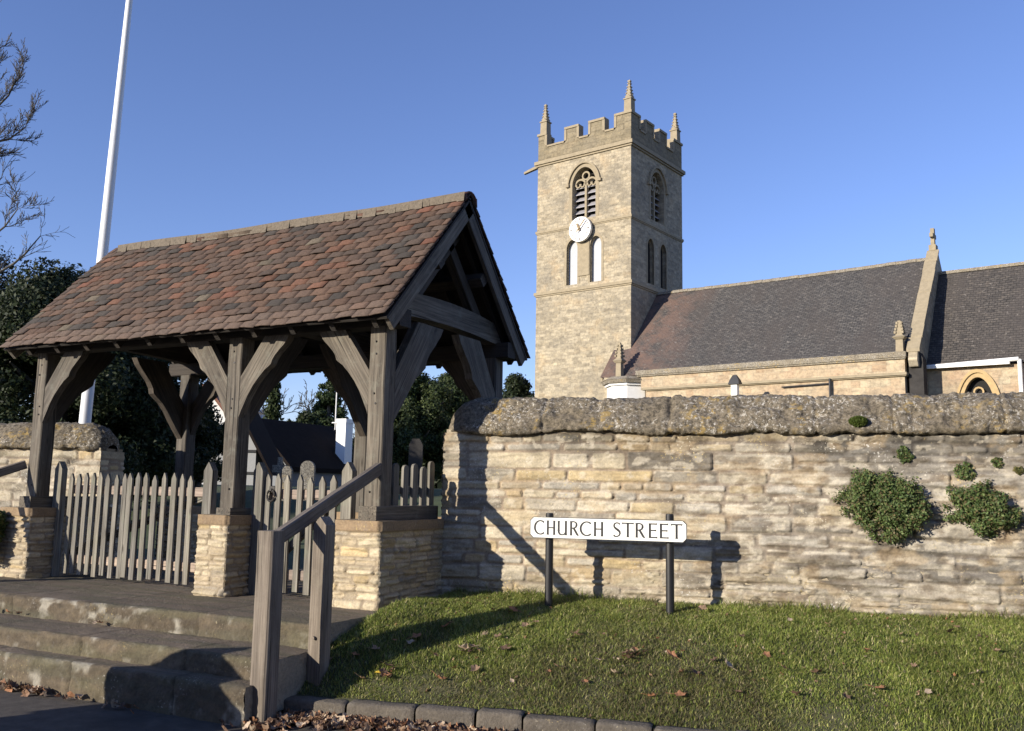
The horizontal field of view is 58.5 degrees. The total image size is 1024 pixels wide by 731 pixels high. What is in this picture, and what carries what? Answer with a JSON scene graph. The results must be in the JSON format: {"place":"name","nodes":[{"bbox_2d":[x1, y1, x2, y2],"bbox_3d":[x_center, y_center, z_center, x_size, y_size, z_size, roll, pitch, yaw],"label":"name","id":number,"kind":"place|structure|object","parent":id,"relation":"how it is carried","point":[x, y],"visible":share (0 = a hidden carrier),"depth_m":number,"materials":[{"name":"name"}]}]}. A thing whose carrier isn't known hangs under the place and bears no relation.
{"place":"outdoors","nodes":[
{"label":"outdoors","id":0,"kind":"place"},
{"bbox_2d":[0,688,392,730],"bbox_3d":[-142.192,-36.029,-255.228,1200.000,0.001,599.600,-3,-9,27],"label":"road","id":1,"kind":"structure","parent":0,"point":[36,712],"depth_m":5.68,"materials":[{"name":"grey asphalt"}]},
{"bbox_2d":[0,460,26,476],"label":"handrail","id":2,"kind":"object","parent":1,"relation":"on","point":[13,468],"visible":1,"depth_m":9.02,"materials":[{"name":"grey wood"}]},
{"bbox_2d":[0,678,138,713],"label":"leaf litter","id":3,"kind":"object","parent":1,"relation":"on","point":[10,686],"visible":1,"depth_m":6.25,"materials":[{"name":"brown plant"}]},
{"bbox_2d":[0,556,375,726],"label":"steps","id":4,"kind":"structure","parent":1,"relation":"on","point":[163,647],"depth_m":6.48,"materials":[{"name":"stone"}]},
{"bbox_2d":[50,461,67,576],"bbox_3d":[-4.539,1.525,9.128,0.105,1.130,0.065,-3,-9,27],"label":"gate post","id":5,"kind":"object","parent":4,"relation":"on","point":[60,484],"visible":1,"depth_m":9.11,"materials":[{"name":"grey wood"}]},
{"bbox_2d":[201,462,217,513],"bbox_3d":[-2.730,1.433,8.200,0.105,1.125,0.065,-3,-9,27],"label":"gate post","id":6,"kind":"object","parent":4,"relation":"on","point":[209,488],"visible":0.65,"depth_m":8.22,"materials":[{"name":"grey wood"}]},
{"bbox_2d":[62,472,202,584],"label":"picket gate","id":7,"kind":"structure","parent":6,"relation":"attached to","point":[127,490],"depth_m":8.65,"materials":[{"name":"grey wood"}]},
{"bbox_2d":[247,462,267,594],"bbox_3d":[-2.205,1.406,7.932,0.105,1.125,0.065,-3,-9,27],"label":"gate post","id":8,"kind":"object","parent":4,"relation":"on","point":[260,475],"visible":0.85,"depth_m":7.91,"materials":[{"name":"grey wood"}]},
{"bbox_2d":[262,474,339,594],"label":"picket gate","id":9,"kind":"structure","parent":8,"relation":"attached to","point":[276,493],"depth_m":7.74,"materials":[{"name":"grey wood"}]},
{"bbox_2d":[0,191,529,610],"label":"lychgate","id":10,"kind":"object","parent":4,"relation":"on","point":[371,314],"visible":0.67,"depth_m":8.40,"materials":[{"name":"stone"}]},
{"bbox_2d":[0,510,8,541],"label":"wall plant","id":11,"kind":"object","parent":10,"relation":"attached to","point":[3,525],"depth_m":8.93,"materials":[{"name":"green plant"}]},
{"bbox_2d":[391,461,434,505],"bbox_3d":[-0.862,0.979,7.644,0.060,0.378,0.698,-3,-9,27],"label":"picket fence","id":12,"kind":"object","parent":10,"relation":"on","point":[422,489],"visible":0.95,"depth_m":7.65,"materials":[{"name":"grey wood"}]},
{"bbox_2d":[340,462,356,518],"bbox_3d":[-1.352,1.360,7.495,0.105,1.130,0.065,-3,-9,27],"label":"gate post","id":13,"kind":"object","parent":4,"relation":"on","point":[348,505],"visible":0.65,"depth_m":7.51,"materials":[{"name":"grey wood"}]},
{"bbox_2d":[250,463,380,724],"bbox_3d":[-1.236,1.491,6.363,0.248,1.667,1.530,-2,-8,20],"label":"handrail","id":14,"kind":"object","parent":1,"relation":"on","point":[267,617],"visible":0.96,"depth_m":5.90,"materials":[{"name":"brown wood"}]},
{"bbox_2d":[219,708,521,730],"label":"leaf litter","id":15,"kind":"object","parent":1,"relation":"on","point":[318,719],"visible":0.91,"depth_m":5.52,"materials":[{"name":"brown plant"}]},
{"bbox_2d":[283,695,749,730],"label":"kerb","id":16,"kind":"structure","parent":1,"relation":"on","point":[506,718],"depth_m":5.50,"materials":[{"name":"stone"}]},
{"bbox_2d":[117,484,441,569],"bbox_3d":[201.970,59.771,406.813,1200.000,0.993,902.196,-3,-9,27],"label":"churchyard ground","id":17,"kind":"structure","parent":0,"point":[437,496],"depth_m":18.51,"materials":[{"name":"green plant"}]},
{"bbox_2d":[0,241,34,420],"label":"yew tree","id":18,"kind":"object","parent":17,"relation":"on","point":[2,276],"depth_m":24.95,"materials":[{"name":"green plant"}]},
{"bbox_2d":[0,1,74,287],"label":"bare tree","id":19,"kind":"object","parent":17,"relation":"on","point":[18,73],"visible":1,"depth_m":17.61,"materials":[{"name":"brown plant"}]},
{"bbox_2d":[0,256,168,481],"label":"yew tree","id":20,"kind":"object","parent":17,"relation":"on","point":[34,297],"visible":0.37,"depth_m":16.62,"materials":[{"name":"green plant"}]},
{"bbox_2d":[79,0,132,423],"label":"flagpole","id":21,"kind":"object","parent":17,"relation":"on","point":[86,406],"visible":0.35,"depth_m":12.45,"materials":[{"name":"metal"}]},
{"bbox_2d":[34,358,222,503],"bbox_3d":[-7.782,1.132,19.124,3.969,3.648,3.940,-3,-9,27],"label":"yew tree","id":22,"kind":"object","parent":17,"relation":"on","point":[161,454],"visible":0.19,"depth_m":17.76,"materials":[{"name":"green plant"}]},
{"bbox_2d":[170,419,224,486],"bbox_3d":[-7.345,1.953,21.065,2.210,2.137,2.031,-3,-9,27],"label":"yew bush","id":23,"kind":"object","parent":17,"relation":"on","point":[217,438],"visible":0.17,"depth_m":20.68,"materials":[{"name":"green plant"}]},
{"bbox_2d":[202,385,224,483],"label":"house","id":24,"kind":"structure","parent":17,"relation":"on","point":[216,401],"depth_m":62.14,"materials":[{"name":"white paint"}]},
{"bbox_2d":[216,413,284,484],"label":"cottage","id":25,"kind":"structure","parent":17,"relation":"on","point":[262,447],"depth_m":40.16,"materials":[{"name":"white render"},{"name":"dark thatch"},{"name":"black timber"}]},
{"bbox_2d":[272,457,287,477],"bbox_3d":[-5.088,2.447,19.999,0.300,0.887,0.120,1,-8,0],"label":"gravestone","id":26,"kind":"object","parent":17,"relation":"on","point":[278,467],"visible":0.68,"depth_m":19.97,"materials":[{"name":"grey stone"}]},
{"bbox_2d":[258,382,311,420],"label":"ivy clad tree","id":27,"kind":"object","parent":17,"relation":"on","point":[272,409],"visible":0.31,"depth_m":58.24,"materials":[{"name":"green plant"}]},
{"bbox_2d":[281,466,292,500],"bbox_3d":[-3.942,2.067,16.019,0.160,0.604,0.120,1,-8,0],"label":"gravestone","id":28,"kind":"object","parent":17,"relation":"on","point":[287,470],"visible":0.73,"depth_m":15.99,"materials":[{"name":"grey stone"}]},
{"bbox_2d":[261,418,353,486],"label":"cottage","id":29,"kind":"structure","parent":17,"relation":"on","point":[328,451],"depth_m":47.84,"materials":[{"name":"black tile"}]},
{"bbox_2d":[332,392,338,429],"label":"aerial mast","id":30,"kind":"object","parent":29,"relation":"on","point":[335,422],"visible":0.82,"depth_m":44.30,"materials":[{"name":"white metal"}]},
{"bbox_2d":[300,461,315,489],"bbox_3d":[-3.806,2.139,17.010,0.260,0.734,0.120,1,-8,0],"label":"gravestone","id":31,"kind":"object","parent":17,"relation":"on","point":[307,470],"visible":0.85,"depth_m":16.98,"materials":[{"name":"grey stone"}]},
{"bbox_2d":[292,409,323,425],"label":"conifer","id":32,"kind":"object","parent":17,"relation":"on","point":[308,416],"visible":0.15,"depth_m":57.05,"materials":[{"name":"green plant"}]},
{"bbox_2d":[298,380,354,441],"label":"bare tree","id":33,"kind":"object","parent":17,"relation":"on","point":[314,398],"visible":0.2,"depth_m":63.02,"materials":[{"name":"brown plant"}]},
{"bbox_2d":[309,373,353,447],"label":"conifer","id":34,"kind":"object","parent":17,"relation":"on","point":[324,407],"visible":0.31,"depth_m":60.10,"materials":[{"name":"green plant"}]},
{"bbox_2d":[286,418,441,488],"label":"distant trees","id":35,"kind":"object","parent":17,"relation":"on","point":[437,485],"depth_m":87.81,"materials":[{"name":"green plant"}]},
{"bbox_2d":[408,439,422,485],"bbox_3d":[-2.112,2.271,19.969,0.300,1.337,0.120,1,-8,0],"label":"gravestone","id":36,"kind":"object","parent":17,"relation":"on","point":[415,451],"visible":0.65,"depth_m":19.95,"materials":[{"name":"stone"}]},
{"bbox_2d":[392,372,454,482],"bbox_3d":[-3.592,2.310,34.066,3.866,4.667,3.803,-3,-9,27],"label":"evergreen tree","id":37,"kind":"object","parent":17,"relation":"on","point":[420,414],"visible":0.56,"depth_m":33.39,"materials":[{"name":"green plant"}]},
{"bbox_2d":[423,372,469,481],"bbox_3d":[-2.533,2.719,38.107,3.685,4.988,3.645,-3,-9,27],"label":"evergreen tree","id":38,"kind":"object","parent":17,"relation":"on","point":[460,398],"visible":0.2,"depth_m":37.53,"materials":[{"name":"green plant"}]},
{"bbox_2d":[503,372,534,397],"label":"evergreen tree","id":39,"kind":"object","parent":17,"relation":"on","point":[517,385],"visible":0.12,"depth_m":46.20,"materials":[{"name":"green plant"}]},
{"bbox_2d":[440,392,1023,620],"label":"boundary wall","id":40,"kind":"structure","parent":17,"relation":"on","point":[741,486],"depth_m":7.12,"materials":[{"name":"stone"}]},
{"bbox_2d":[848,416,867,427],"bbox_3d":[2.605,0.422,6.885,0.147,0.096,0.111,-3,-9,27],"label":"moss cushion","id":41,"kind":"object","parent":40,"relation":"on","point":[856,422],"visible":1,"depth_m":6.85,"materials":[{"name":"green plant"}]},
{"bbox_2d":[828,466,932,544],"bbox_3d":[2.718,1.028,6.725,0.735,0.582,0.261,-2,-8,19],"label":"wall plant","id":42,"kind":"object","parent":40,"relation":"attached to","point":[896,500],"depth_m":6.68,"materials":[{"name":"green plant"}]},
{"bbox_2d":[896,445,914,464],"bbox_3d":[2.914,0.663,6.802,0.150,0.148,0.063,0,-8,9],"label":"wall plant","id":43,"kind":"object","parent":40,"relation":"attached to","point":[907,456],"depth_m":6.79,"materials":[{"name":"green plant"}]},
{"bbox_2d":[953,461,976,480],"bbox_3d":[3.300,0.769,6.667,0.163,0.146,0.066,-2,-8,20],"label":"wall plant","id":44,"kind":"object","parent":40,"relation":"attached to","point":[962,472],"depth_m":6.66,"materials":[{"name":"green plant"}]},
{"bbox_2d":[940,478,1023,538],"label":"wall plant","id":45,"kind":"object","parent":40,"relation":"attached to","point":[983,509],"depth_m":6.52,"materials":[{"name":"green plant"}]},
{"bbox_2d":[990,457,1004,467],"bbox_3d":[3.516,0.703,6.620,0.094,0.087,0.046,-3,-9,27],"label":"wall plant","id":46,"kind":"object","parent":40,"relation":"attached to","point":[998,462],"depth_m":6.61,"materials":[{"name":"green plant"}]},
{"bbox_2d":[1012,466,1023,475],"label":"wall plant","id":47,"kind":"object","parent":40,"relation":"attached to","point":[1019,471],"depth_m":6.57,"materials":[{"name":"green plant"}]},
{"bbox_2d":[728,375,742,394],"bbox_3d":[8.378,2.600,34.201,0.440,4.520,0.360,-5,-10,37],"label":"flue","id":48,"kind":"object","parent":17,"relation":"on","point":[734,382],"visible":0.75,"depth_m":34.38,"materials":[{"name":"white paint"}]},
{"bbox_2d":[524,79,1023,399],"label":"church","id":49,"kind":"structure","parent":17,"relation":"on","point":[621,312],"depth_m":39.29,"materials":[{"name":"stone"}]},
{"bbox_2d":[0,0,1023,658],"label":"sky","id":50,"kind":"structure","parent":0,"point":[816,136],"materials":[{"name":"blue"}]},
{"bbox_2d":[296,583,1023,730],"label":"grass bank","id":51,"kind":"structure","parent":0,"point":[442,689],"depth_m":5.73,"materials":[{"name":"green plant"}]},
{"bbox_2d":[379,667,390,672],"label":"fallen leaf","id":52,"kind":"object","parent":51,"relation":"on","point":[381,670],"visible":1,"depth_m":5.96,"materials":[{"name":"brown plant"}]},
{"bbox_2d":[457,643,478,648],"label":"fallen leaf","id":53,"kind":"object","parent":51,"relation":"on","point":[465,646],"visible":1,"depth_m":6.17,"materials":[{"name":"beige plant"}]},
{"bbox_2d":[470,662,483,670],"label":"fallen leaf","id":54,"kind":"object","parent":51,"relation":"on","point":[475,667],"visible":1,"depth_m":5.93,"materials":[{"name":"beige plant"}]},
{"bbox_2d":[493,644,512,649],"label":"fallen leaf","id":55,"kind":"object","parent":51,"relation":"on","point":[505,646],"visible":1,"depth_m":6.17,"materials":[{"name":"brown plant"}]},
{"bbox_2d":[509,606,525,613],"bbox_3d":[0.035,1.833,6.846,0.142,0.023,0.080,22,9,12],"label":"fallen leaf","id":56,"kind":"object","parent":51,"relation":"on","point":[513,608],"visible":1,"depth_m":6.87,"materials":[{"name":"brown plant"}]},
{"bbox_2d":[530,513,686,613],"bbox_3d":[0.724,1.569,6.933,1.205,0.898,0.093,-1,-8,17],"label":"street sign","id":57,"kind":"object","parent":51,"relation":"on","point":[670,531],"visible":0.94,"depth_m":6.92,"materials":[{"name":"white metal"}]},
{"bbox_2d":[666,649,680,659],"bbox_3d":[1.049,1.876,5.924,0.060,0.020,0.129,-13,28,-42],"label":"fallen leaf","id":58,"kind":"object","parent":51,"relation":"on","point":[672,654],"visible":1,"depth_m":5.94,"materials":[{"name":"plant"}]},
{"bbox_2d":[670,690,685,695],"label":"fallen leaf","id":59,"kind":"object","parent":51,"relation":"on","point":[679,692],"visible":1,"depth_m":5.50,"materials":[{"name":"orange plant"}]},
{"bbox_2d":[360,597,1015,718],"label":"leaf scraps","id":60,"kind":"object","parent":51,"relation":"on","point":[918,691],"visible":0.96,"depth_m":6.08,"materials":[{"name":"brown plant"}]},
{"bbox_2d":[695,605,706,610],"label":"fallen leaf","id":61,"kind":"object","parent":51,"relation":"on","point":[701,607],"visible":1,"depth_m":6.77,"materials":[{"name":"beige plant"}]},
{"bbox_2d":[725,659,736,670],"bbox_3d":[1.372,1.880,5.729,0.072,0.030,0.133,26,6,-31],"label":"fallen leaf","id":62,"kind":"object","parent":51,"relation":"on","point":[729,664],"visible":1,"depth_m":5.76,"materials":[{"name":"grey plant"}]},
{"bbox_2d":[759,647,770,656],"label":"fallen leaf","id":63,"kind":"object","parent":51,"relation":"on","point":[765,653],"visible":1,"depth_m":5.87,"materials":[{"name":"orange plant"}]},
{"bbox_2d":[809,668,821,672],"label":"fallen leaf","id":64,"kind":"object","parent":51,"relation":"on","point":[816,670],"visible":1,"depth_m":5.60,"materials":[{"name":"brown plant"}]},
{"bbox_2d":[924,688,931,693],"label":"fallen leaf","id":65,"kind":"object","parent":51,"relation":"on","point":[927,691],"visible":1,"depth_m":5.31,"materials":[{"name":"beige plant"}]},
{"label":"verge","id":66,"kind":"structure","parent":0,"visible":0},
{"bbox_2d":[0,422,124,566],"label":"boundary wall","id":67,"kind":"structure","parent":66,"relation":"on","point":[85,448],"depth_m":9.99,"materials":[{"name":"stone"}]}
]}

